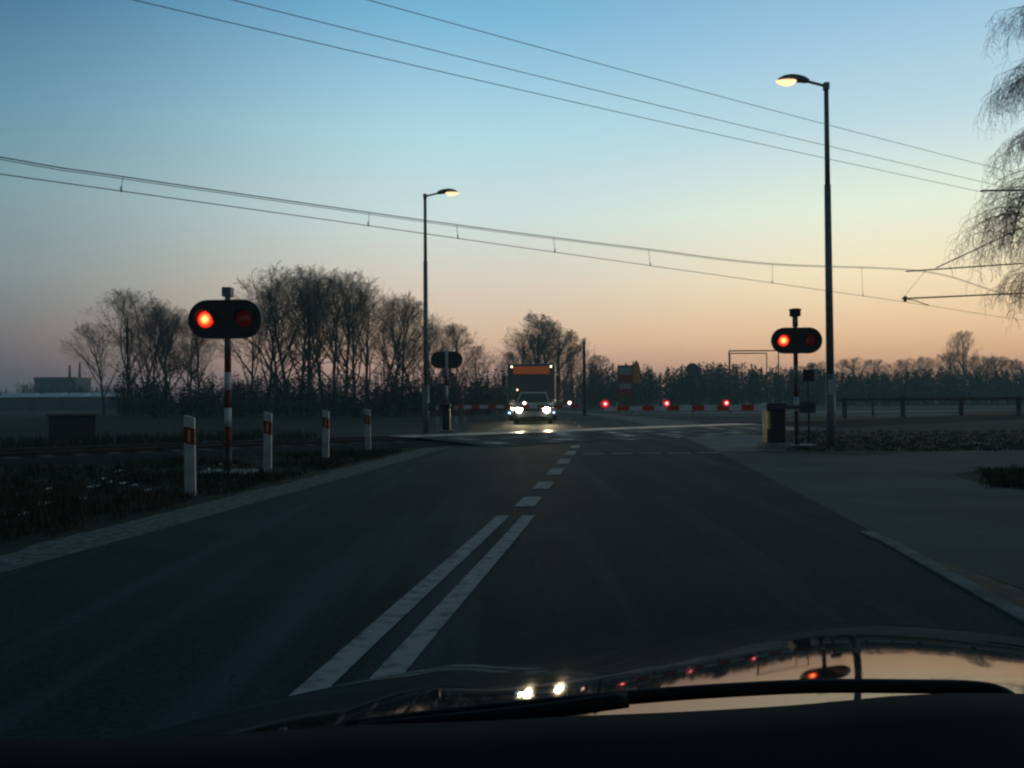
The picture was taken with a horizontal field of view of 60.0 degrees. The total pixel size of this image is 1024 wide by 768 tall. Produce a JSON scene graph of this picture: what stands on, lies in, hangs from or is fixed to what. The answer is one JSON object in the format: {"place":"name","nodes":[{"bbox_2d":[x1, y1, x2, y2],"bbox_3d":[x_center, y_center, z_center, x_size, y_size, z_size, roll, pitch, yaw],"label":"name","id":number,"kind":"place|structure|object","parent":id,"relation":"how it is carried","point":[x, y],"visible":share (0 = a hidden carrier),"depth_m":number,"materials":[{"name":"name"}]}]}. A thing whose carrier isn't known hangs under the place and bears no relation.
{"place":"outdoors","nodes":[
{"label":"outdoors","id":0,"kind":"place"},
{"bbox_2d":[0,393,39,410],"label":"garage","id":1,"kind":"structure","parent":0,"point":[17,401],"depth_m":149.99,"materials":[{"name":"concrete"}]},
{"bbox_2d":[5,399,19,410],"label":"door","id":2,"kind":"structure","parent":1,"relation":"in","point":[10,405],"depth_m":149.90,"materials":[{"name":"metal"}]},
{"bbox_2d":[35,393,67,410],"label":"garage","id":3,"kind":"structure","parent":0,"point":[48,401],"depth_m":149.99,"materials":[{"name":"concrete"}]},
{"bbox_2d":[40,399,50,410],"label":"door","id":4,"kind":"structure","parent":3,"relation":"in","point":[45,404],"depth_m":149.90,"materials":[{"name":"metal"}]},
{"bbox_2d":[33,362,91,392],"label":"building","id":5,"kind":"structure","parent":0,"point":[65,383],"depth_m":240.07,"materials":[{"name":"metal"}]},
{"bbox_2d":[63,393,91,409],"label":"garage","id":6,"kind":"structure","parent":0,"point":[75,401],"depth_m":149.99,"materials":[{"name":"metal"}]},
{"bbox_2d":[67,399,75,409],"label":"door","id":7,"kind":"structure","parent":6,"relation":"in","point":[71,403],"depth_m":149.90,"materials":[{"name":"metal"}]},
{"bbox_2d":[87,393,113,409],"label":"garage","id":8,"kind":"structure","parent":0,"point":[94,401],"depth_m":149.99,"materials":[{"name":"concrete"}]},
{"bbox_2d":[92,399,99,409],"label":"door","id":9,"kind":"structure","parent":8,"relation":"in","point":[95,402],"depth_m":149.90,"materials":[{"name":"metal"}]},
{"bbox_2d":[111,393,131,409],"bbox_3d":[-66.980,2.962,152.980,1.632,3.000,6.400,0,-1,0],"label":"garage","id":10,"kind":"structure","parent":0,"point":[114,396],"depth_m":149.97,"materials":[{"name":"metal"}]},
{"bbox_2d":[489,411,513,430],"bbox_3d":[-0.856,2.196,59.480,1.608,0.001,61.024,0,-1,-1],"label":"road shoulder","id":11,"kind":"object","parent":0,"point":[509,422],"visible":0.6,"depth_m":39.62},
{"bbox_2d":[0,408,1023,739],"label":"road","id":12,"kind":"structure","parent":0,"point":[622,542],"depth_m":5.12,"materials":[{"name":"grey asphalt"}]},
{"bbox_2d":[289,417,717,695],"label":"road marking","id":13,"kind":"object","parent":12,"relation":"on","point":[399,660],"visible":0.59,"depth_m":4.40,"materials":[{"name":"paint"}]},
{"bbox_2d":[0,622,1023,767],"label":"car hood","id":14,"kind":"object","parent":12,"relation":"on","point":[837,695],"visible":1,"depth_m":0.59,"materials":[{"name":"paint"}]},
{"bbox_2d":[502,364,560,419],"bbox_3d":[1.274,0.531,50.522,2.960,2.955,11.340,0,-1,3],"label":"bus","id":15,"kind":"object","parent":12,"relation":"on","point":[531,377],"visible":0.63,"depth_m":45.18,"materials":[{"name":"paint"}]},
{"bbox_2d":[511,392,554,423],"bbox_3d":[1.004,1.107,41.571,2.040,1.467,4.270,0,-1,2],"label":"car","id":16,"kind":"object","parent":12,"relation":"on","point":[535,398],"visible":0.97,"depth_m":40.05,"materials":[{"name":"silver metal"}]},
{"bbox_2d":[337,424,825,446],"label":"crossing deck","id":17,"kind":"structure","parent":12,"relation":"on","point":[544,438],"depth_m":24.78,"materials":[{"name":"grey concrete"}]},
{"bbox_2d":[463,409,466,431],"bbox_3d":[-1.574,1.183,29.586,0.120,0.935,0.083,-1,-2,0],"label":"delineator post","id":18,"kind":"object","parent":17,"relation":"on","point":[464,421],"visible":0.9,"depth_m":29.55,"materials":[{"name":"plastic"}]},
{"bbox_2d":[428,401,578,432],"bbox_3d":[-0.302,1.089,28.913,4.975,1.039,0.610,0,-1,3],"label":"half barrier","id":19,"kind":"object","parent":17,"relation":"on","point":[446,417],"visible":0.9,"depth_m":29.07,"materials":[{"name":"metal"}]},
{"bbox_2d":[582,340,586,414],"bbox_3d":[5.059,-0.499,62.020,0.275,5.415,0.278,-1,-2,43],"label":"utility pole","id":20,"kind":"object","parent":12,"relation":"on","point":[584,382],"visible":1,"depth_m":61.92,"materials":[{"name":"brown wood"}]},
{"bbox_2d":[860,531,1023,622],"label":"kerb","id":21,"kind":"structure","parent":12,"relation":"on","point":[996,601],"depth_m":5.05,"materials":[{"name":"concrete"}]},
{"bbox_2d":[0,401,1023,589],"bbox_3d":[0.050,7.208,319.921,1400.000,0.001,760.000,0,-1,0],"label":"ground","id":22,"kind":"structure","parent":0,"point":[33,423],"depth_m":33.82,"materials":[{"name":"green plant"}]},
{"bbox_2d":[46,413,98,442],"bbox_3d":[-12.138,1.211,24.485,1.280,0.790,0.720,0,-1,-27],"label":"relay cabinet","id":23,"kind":"object","parent":22,"relation":"on","point":[77,423],"visible":0.74,"depth_m":24.22,"materials":[{"name":"black paint"}]},
{"bbox_2d":[58,320,136,414],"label":"bare tree","id":24,"kind":"object","parent":22,"relation":"on","point":[90,338],"visible":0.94,"depth_m":83.78,"materials":[{"name":"brown plant"}]},
{"bbox_2d":[81,287,193,416],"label":"bare tree","id":25,"kind":"object","parent":22,"relation":"on","point":[128,352],"visible":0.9,"depth_m":72.19,"materials":[{"name":"brown plant"}]},
{"bbox_2d":[101,297,192,414],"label":"bare tree","id":26,"kind":"object","parent":22,"relation":"on","point":[151,367],"visible":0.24,"depth_m":82.52,"materials":[{"name":"brown plant"}]},
{"bbox_2d":[105,306,192,415],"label":"bare tree","id":27,"kind":"object","parent":22,"relation":"on","point":[144,375],"visible":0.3,"depth_m":78.45,"materials":[{"name":"brown plant"}]},
{"bbox_2d":[121,299,204,416],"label":"bare tree","id":28,"kind":"object","parent":22,"relation":"on","point":[166,332],"visible":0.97,"depth_m":70.12,"materials":[{"name":"brown plant"}]},
{"bbox_2d":[125,308,215,415],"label":"bare tree","id":29,"kind":"object","parent":22,"relation":"on","point":[162,357],"visible":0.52,"depth_m":74.60,"materials":[{"name":"brown plant"}]},
{"bbox_2d":[155,314,217,392],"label":"bare tree","id":30,"kind":"object","parent":22,"relation":"on","point":[190,381],"visible":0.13,"depth_m":86.15,"materials":[{"name":"brown plant"}]},
{"bbox_2d":[184,415,195,495],"bbox_3d":[-3.655,0.822,10.080,0.120,0.935,0.083,-1,-2,0],"label":"delineator post","id":31,"kind":"object","parent":22,"relation":"on","point":[189,454],"visible":0.97,"depth_m":10.05,"materials":[{"name":"plastic"}]},
{"bbox_2d":[164,326,220,396],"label":"bare tree","id":32,"kind":"object","parent":22,"relation":"on","point":[201,359],"visible":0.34,"depth_m":79.92,"materials":[{"name":"brown plant"}]},
{"bbox_2d":[188,287,262,475],"bbox_3d":[-4.221,-0.052,13.170,1.107,2.770,0.640,0,-1,4],"label":"crossing signal","id":33,"kind":"object","parent":22,"relation":"on","point":[227,319],"visible":0.95,"depth_m":13.09,"materials":[{"name":"white paint"}]},
{"bbox_2d":[0,442,461,572],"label":"road shoulder","id":34,"kind":"object","parent":22,"relation":"on","point":[41,552],"visible":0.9,"depth_m":8.05},
{"bbox_2d":[196,306,296,404],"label":"bare tree","id":35,"kind":"object","parent":22,"relation":"on","point":[246,367],"visible":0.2,"depth_m":74.76,"materials":[{"name":"brown plant"}]},
{"bbox_2d":[263,412,271,473],"bbox_3d":[-3.620,0.881,13.163,0.120,0.935,0.083,0,-2,4],"label":"delineator post","id":36,"kind":"object","parent":22,"relation":"on","point":[267,448],"visible":0.97,"depth_m":13.13,"materials":[{"name":"plastic"}]},
{"bbox_2d":[235,277,321,412],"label":"bare tree","id":37,"kind":"object","parent":22,"relation":"on","point":[272,352],"visible":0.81,"depth_m":66.28,"materials":[{"name":"brown plant"}]},
{"bbox_2d":[213,259,346,415],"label":"bare tree","id":38,"kind":"object","parent":22,"relation":"on","point":[277,335],"visible":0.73,"depth_m":68.62,"materials":[{"name":"brown plant"}]},
{"bbox_2d":[234,274,330,413],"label":"bare tree","id":39,"kind":"object","parent":22,"relation":"on","point":[277,328],"visible":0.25,"depth_m":77.64,"materials":[{"name":"brown plant"}]},
{"bbox_2d":[0,374,604,406],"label":"distant woodland","id":40,"kind":"object","parent":22,"relation":"on","point":[41,390],"visible":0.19,"depth_m":181.30,"materials":[{"name":"plant"}]},
{"bbox_2d":[263,272,351,414],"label":"bare tree","id":41,"kind":"object","parent":22,"relation":"on","point":[303,371],"visible":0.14,"depth_m":75.94,"materials":[{"name":"brown plant"}]},
{"bbox_2d":[261,263,373,415],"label":"bare tree","id":42,"kind":"object","parent":22,"relation":"on","point":[308,342],"visible":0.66,"depth_m":67.86,"materials":[{"name":"brown plant"}]},
{"bbox_2d":[259,276,380,407],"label":"bare tree","id":43,"kind":"object","parent":22,"relation":"on","point":[318,362],"visible":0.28,"depth_m":73.93,"materials":[{"name":"brown plant"}]},
{"bbox_2d":[322,410,328,459],"bbox_3d":[-3.345,0.933,15.952,0.120,0.935,0.083,-1,-2,8],"label":"delineator post","id":44,"kind":"object","parent":22,"relation":"on","point":[325,433],"visible":0.98,"depth_m":15.92,"materials":[{"name":"plastic"}]},
{"bbox_2d":[266,264,385,415],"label":"bare tree","id":45,"kind":"object","parent":22,"relation":"on","point":[336,320],"visible":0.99,"depth_m":65.50,"materials":[{"name":"brown plant"}]},
{"bbox_2d":[289,269,395,413],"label":"bare tree","id":46,"kind":"object","parent":22,"relation":"on","point":[348,279],"visible":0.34,"depth_m":77.37,"materials":[{"name":"brown plant"}]},
{"bbox_2d":[299,270,393,409],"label":"bare tree","id":47,"kind":"object","parent":22,"relation":"on","point":[359,292],"visible":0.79,"depth_m":68.60,"materials":[{"name":"brown plant"}]},
{"bbox_2d":[108,363,608,418],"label":"undergrowth","id":48,"kind":"object","parent":22,"relation":"on","point":[207,403],"visible":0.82,"depth_m":67.61,"materials":[{"name":"plant"}]},
{"bbox_2d":[311,276,406,409],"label":"bare tree","id":49,"kind":"object","parent":22,"relation":"on","point":[366,369],"visible":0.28,"depth_m":75.70,"materials":[{"name":"brown plant"}]},
{"bbox_2d":[364,409,370,450],"bbox_3d":[-3.012,0.981,18.559,0.120,0.935,0.083,-2,-1,7],"label":"delineator post","id":50,"kind":"object","parent":22,"relation":"on","point":[367,429],"visible":0.98,"depth_m":18.53,"materials":[{"name":"plastic"}]},
{"bbox_2d":[332,289,440,415],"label":"bare tree","id":51,"kind":"object","parent":22,"relation":"on","point":[415,316],"visible":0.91,"depth_m":67.12,"materials":[{"name":"brown plant"}]},
{"bbox_2d":[345,291,437,413],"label":"bare tree","id":52,"kind":"object","parent":22,"relation":"on","point":[399,301],"visible":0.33,"depth_m":79.90,"materials":[{"name":"brown plant"}]},
{"bbox_2d":[344,295,454,414],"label":"bare tree","id":53,"kind":"object","parent":22,"relation":"on","point":[403,356],"visible":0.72,"depth_m":69.74,"materials":[{"name":"brown plant"}]},
{"bbox_2d":[371,320,448,411],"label":"bare tree","id":54,"kind":"object","parent":22,"relation":"on","point":[398,355],"visible":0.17,"depth_m":81.63,"materials":[{"name":"brown plant"}]},
{"bbox_2d":[390,318,458,413],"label":"bare tree","id":55,"kind":"object","parent":22,"relation":"on","point":[439,333],"visible":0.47,"depth_m":73.90,"materials":[{"name":"brown plant"}]},
{"bbox_2d":[435,406,439,432],"bbox_3d":[-2.401,1.170,28.586,0.120,0.935,0.083,-1,-2,0],"label":"delineator post","id":56,"kind":"object","parent":22,"relation":"on","point":[437,418],"visible":0.98,"depth_m":28.55,"materials":[{"name":"plastic"}]},
{"bbox_2d":[423,188,458,432],"bbox_3d":[-2.408,-2.488,29.984,1.255,8.262,0.279,-1,-1,6],"label":"street lamp","id":57,"kind":"object","parent":22,"relation":"on","point":[450,192],"visible":0.99,"depth_m":29.98,"materials":[{"name":"metal"}]},
{"bbox_2d":[430,349,462,403],"bbox_3d":[-2.245,0.233,30.465,1.107,2.838,0.640,0,-1,-3],"label":"crossing signal","id":58,"kind":"object","parent":22,"relation":"on","point":[446,359],"visible":0.84,"depth_m":30.53,"materials":[{"name":"black paint"}]},
{"bbox_2d":[418,322,476,385],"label":"bare tree","id":59,"kind":"object","parent":22,"relation":"on","point":[458,345],"visible":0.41,"depth_m":86.22,"materials":[{"name":"brown plant"}]},
{"bbox_2d":[454,406,457,432],"bbox_3d":[-1.783,1.162,28.386,0.120,0.935,0.083,-1,-2,0],"label":"delineator post","id":60,"kind":"object","parent":22,"relation":"on","point":[456,418],"visible":0.97,"depth_m":28.35,"materials":[{"name":"plastic"}]},
{"bbox_2d":[430,322,491,400],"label":"bare tree","id":61,"kind":"object","parent":22,"relation":"on","point":[456,348],"visible":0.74,"depth_m":79.67,"materials":[{"name":"brown plant"}]},
{"bbox_2d":[454,345,499,397],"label":"bare tree","id":62,"kind":"object","parent":22,"relation":"on","point":[475,362],"visible":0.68,"depth_m":95.14,"materials":[{"name":"brown plant"}]},
{"bbox_2d":[2,442,980,514],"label":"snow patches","id":63,"kind":"object","parent":22,"relation":"on","point":[206,469],"visible":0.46,"depth_m":11.24,"materials":[{"name":"white snow"}]},
{"bbox_2d":[487,352,519,408],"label":"bare tree","id":64,"kind":"object","parent":22,"relation":"on","point":[501,365],"visible":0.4,"depth_m":120.10,"materials":[{"name":"brown plant"}]},
{"bbox_2d":[0,416,1023,467],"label":"ballast bed","id":65,"kind":"object","parent":22,"relation":"on","point":[107,458],"visible":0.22,"depth_m":18.31,"materials":[{"name":"grey gravel"}]},
{"bbox_2d":[0,413,1023,458],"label":"railway track","id":66,"kind":"structure","parent":65,"relation":"on","point":[87,450],"depth_m":20.34,"materials":[{"name":"metal"}]},
{"bbox_2d":[399,423,744,436],"bbox_3d":[2.941,1.417,27.911,15.274,0.001,1.320,1,-1,-40],"label":"crossing panel","id":67,"kind":"object","parent":66,"relation":"on","point":[429,435],"visible":0.95,"depth_m":26.72,"materials":[{"name":"grey concrete"}]},
{"bbox_2d":[492,328,561,367],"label":"bare tree","id":68,"kind":"object","parent":22,"relation":"on","point":[518,358],"visible":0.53,"depth_m":111.45,"materials":[{"name":"brown plant"}]},
{"bbox_2d":[496,310,577,364],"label":"bare tree","id":69,"kind":"object","parent":22,"relation":"on","point":[538,341],"visible":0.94,"depth_m":104.69,"materials":[{"name":"brown plant"}]},
{"bbox_2d":[509,319,587,363],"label":"bare tree","id":70,"kind":"object","parent":22,"relation":"on","point":[548,342],"visible":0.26,"depth_m":115.80,"materials":[{"name":"brown plant"}]},
{"bbox_2d":[528,325,595,408],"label":"bare tree","id":71,"kind":"object","parent":22,"relation":"on","point":[569,334],"visible":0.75,"depth_m":106.79,"materials":[{"name":"brown plant"}]},
{"bbox_2d":[560,344,596,408],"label":"bare tree","id":72,"kind":"object","parent":22,"relation":"on","point":[581,371],"visible":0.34,"depth_m":117.56,"materials":[{"name":"brown plant"}]},
{"bbox_2d":[574,354,615,407],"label":"bare tree","id":73,"kind":"object","parent":22,"relation":"on","point":[595,370],"visible":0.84,"depth_m":129.07,"materials":[{"name":"brown plant"}]},
{"bbox_2d":[617,365,632,411],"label":"price totem","id":74,"kind":"object","parent":22,"relation":"on","point":[624,379],"visible":0.98,"depth_m":77.89,"materials":[{"name":"red metal"}]},
{"bbox_2d":[632,361,640,411],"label":"orange banner","id":75,"kind":"object","parent":22,"relation":"on","point":[636,370],"visible":0.83,"depth_m":77.51,"materials":[{"name":"metal"}]},
{"bbox_2d":[686,363,698,416],"bbox_3d":[11.011,0.365,54.047,0.800,3.297,0.092,0,-1,0],"label":"round sign","id":76,"kind":"object","parent":22,"relation":"on","point":[692,369],"visible":0.95,"depth_m":54.03,"materials":[{"name":"metal"}]},
{"bbox_2d":[730,353,767,411],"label":"height gauge","id":77,"kind":"object","parent":22,"relation":"on","point":[766,373],"visible":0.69,"depth_m":76.00,"materials":[{"name":"metal"}]},
{"bbox_2d":[728,350,779,412],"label":"height gauge","id":78,"kind":"object","parent":22,"relation":"on","point":[729,351],"visible":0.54,"depth_m":69.00,"materials":[{"name":"metal"}]},
{"bbox_2d":[771,308,821,446],"bbox_3d":[6.275,-0.147,19.595,1.107,3.061,0.640,0,-1,2],"label":"crossing signal","id":79,"kind":"object","parent":22,"relation":"on","point":[795,340],"visible":0.97,"depth_m":19.51,"materials":[{"name":"white paint"}]},
{"bbox_2d":[574,361,1023,407],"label":"distant wood","id":80,"kind":"object","parent":22,"relation":"on","point":[711,389],"visible":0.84,"depth_m":134.69,"materials":[{"name":"green plant"}]},
{"bbox_2d":[776,74,835,446],"bbox_3d":[6.500,-2.739,19.585,1.255,8.239,0.279,0,-1,-6],"label":"street lamp","id":81,"kind":"object","parent":22,"relation":"on","point":[830,380],"visible":1,"depth_m":19.58,"materials":[{"name":"metal"}]},
{"bbox_2d":[803,369,813,443],"bbox_3d":[6.697,0.531,20.009,0.250,1.715,0.055,0,-1,4],"label":"sign","id":82,"kind":"object","parent":22,"relation":"on","point":[808,375],"visible":0.87,"depth_m":20.00,"materials":[{"name":"metal"}]},
{"bbox_2d":[801,360,834,404],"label":"bare tree","id":83,"kind":"object","parent":22,"relation":"on","point":[811,363],"visible":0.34,"depth_m":164.99,"materials":[{"name":"brown plant"}]},
{"bbox_2d":[834,353,875,383],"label":"bare tree","id":84,"kind":"object","parent":22,"relation":"on","point":[852,368],"visible":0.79,"depth_m":165.39,"materials":[{"name":"brown plant"}]},
{"bbox_2d":[856,358,902,383],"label":"bare tree","id":85,"kind":"object","parent":22,"relation":"on","point":[874,363],"visible":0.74,"depth_m":165.55,"materials":[{"name":"brown plant"}]},
{"bbox_2d":[885,357,927,403],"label":"bare tree","id":86,"kind":"object","parent":22,"relation":"on","point":[902,366],"visible":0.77,"depth_m":164.92,"materials":[{"name":"brown plant"}]},
{"bbox_2d":[907,356,945,403],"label":"bare tree","id":87,"kind":"object","parent":22,"relation":"on","point":[927,365],"visible":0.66,"depth_m":164.94,"materials":[{"name":"brown plant"}]},
{"bbox_2d":[839,396,1023,418],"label":"rail fence","id":88,"kind":"object","parent":22,"relation":"on","point":[902,400],"visible":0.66,"depth_m":46.93,"materials":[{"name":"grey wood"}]},
{"bbox_2d":[923,349,979,403],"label":"bare tree","id":89,"kind":"object","parent":22,"relation":"on","point":[948,362],"visible":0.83,"depth_m":164.05,"materials":[{"name":"brown plant"}]},
{"bbox_2d":[937,330,983,403],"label":"bare tree","id":90,"kind":"object","parent":22,"relation":"on","point":[963,356],"visible":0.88,"depth_m":165.73,"materials":[{"name":"brown plant"}]},
{"bbox_2d":[902,228,1023,305],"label":"catenary mast","id":91,"kind":"object","parent":22,"relation":"on","point":[904,298],"visible":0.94,"depth_m":42.76,"materials":[{"name":"metal"}]},
{"bbox_2d":[0,156,1023,319],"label":"overhead catenary","id":92,"kind":"object","parent":91,"relation":"hanging from","point":[122,178],"visible":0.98,"depth_m":22.83,"materials":[{"name":"metal"}]},
{"bbox_2d":[914,550,1023,608],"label":"verge strip","id":93,"kind":"object","parent":22,"relation":"on","point":[1013,595],"visible":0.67,"depth_m":4.94,"materials":[{"name":"green plant"}]},
{"bbox_2d":[942,5,1023,335],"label":"birch tree","id":94,"kind":"object","parent":22,"relation":"on","point":[1005,217],"visible":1,"depth_m":21.01,"materials":[{"name":"brown plant"}]},
{"bbox_2d":[960,356,1011,402],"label":"bare tree","id":95,"kind":"object","parent":22,"relation":"on","point":[981,368],"visible":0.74,"depth_m":164.45,"materials":[{"name":"brown plant"}]},
{"bbox_2d":[962,354,1022,381],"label":"bare tree","id":96,"kind":"object","parent":22,"relation":"on","point":[1001,360],"visible":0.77,"depth_m":163.71,"materials":[{"name":"brown plant"}]},
{"bbox_2d":[980,189,1023,191],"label":"power pole","id":97,"kind":"object","parent":22,"relation":"on","point":[997,190],"visible":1,"depth_m":30.99,"materials":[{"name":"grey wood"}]},
{"bbox_2d":[134,0,1021,200],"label":"power wire","id":98,"kind":"object","parent":97,"relation":"attached to","point":[511,87],"visible":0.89,"depth_m":19.96,"materials":[{"name":"black metal"}]},
{"bbox_2d":[233,0,1007,187],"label":"power wire","id":99,"kind":"object","parent":97,"relation":"attached to","point":[579,86],"visible":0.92,"depth_m":21.06,"materials":[{"name":"black metal"}]},
{"bbox_2d":[369,0,1012,172],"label":"power wire","id":100,"kind":"object","parent":97,"relation":"attached to","point":[650,77],"visible":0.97,"depth_m":22.44,"materials":[{"name":"black metal"}]},
{"bbox_2d":[993,359,1023,393],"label":"bare tree","id":101,"kind":"object","parent":22,"relation":"on","point":[1016,369],"visible":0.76,"depth_m":165.31,"materials":[{"name":"brown plant"}]},
{"bbox_2d":[0,0,1023,402],"label":"sky","id":102,"kind":"structure","parent":0,"point":[128,88],"materials":[{"name":"blue"}]},
{"bbox_2d":[557,410,786,450],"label":"footpath","id":103,"kind":"structure","parent":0,"point":[741,442],"depth_m":23.82,"materials":[{"name":"grey concrete"}]},
{"bbox_2d":[600,399,815,448],"bbox_3d":[4.152,0.851,19.025,4.568,1.073,0.610,0,-1,-1],"label":"half barrier","id":104,"kind":"object","parent":103,"relation":"on","point":[773,425],"visible":1,"depth_m":18.79,"materials":[{"name":"metal"}]},
{"bbox_2d":[714,449,1023,588],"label":"side road","id":105,"kind":"structure","parent":0,"point":[929,504],"depth_m":9.27,"materials":[{"name":"grey asphalt"}]}
]}

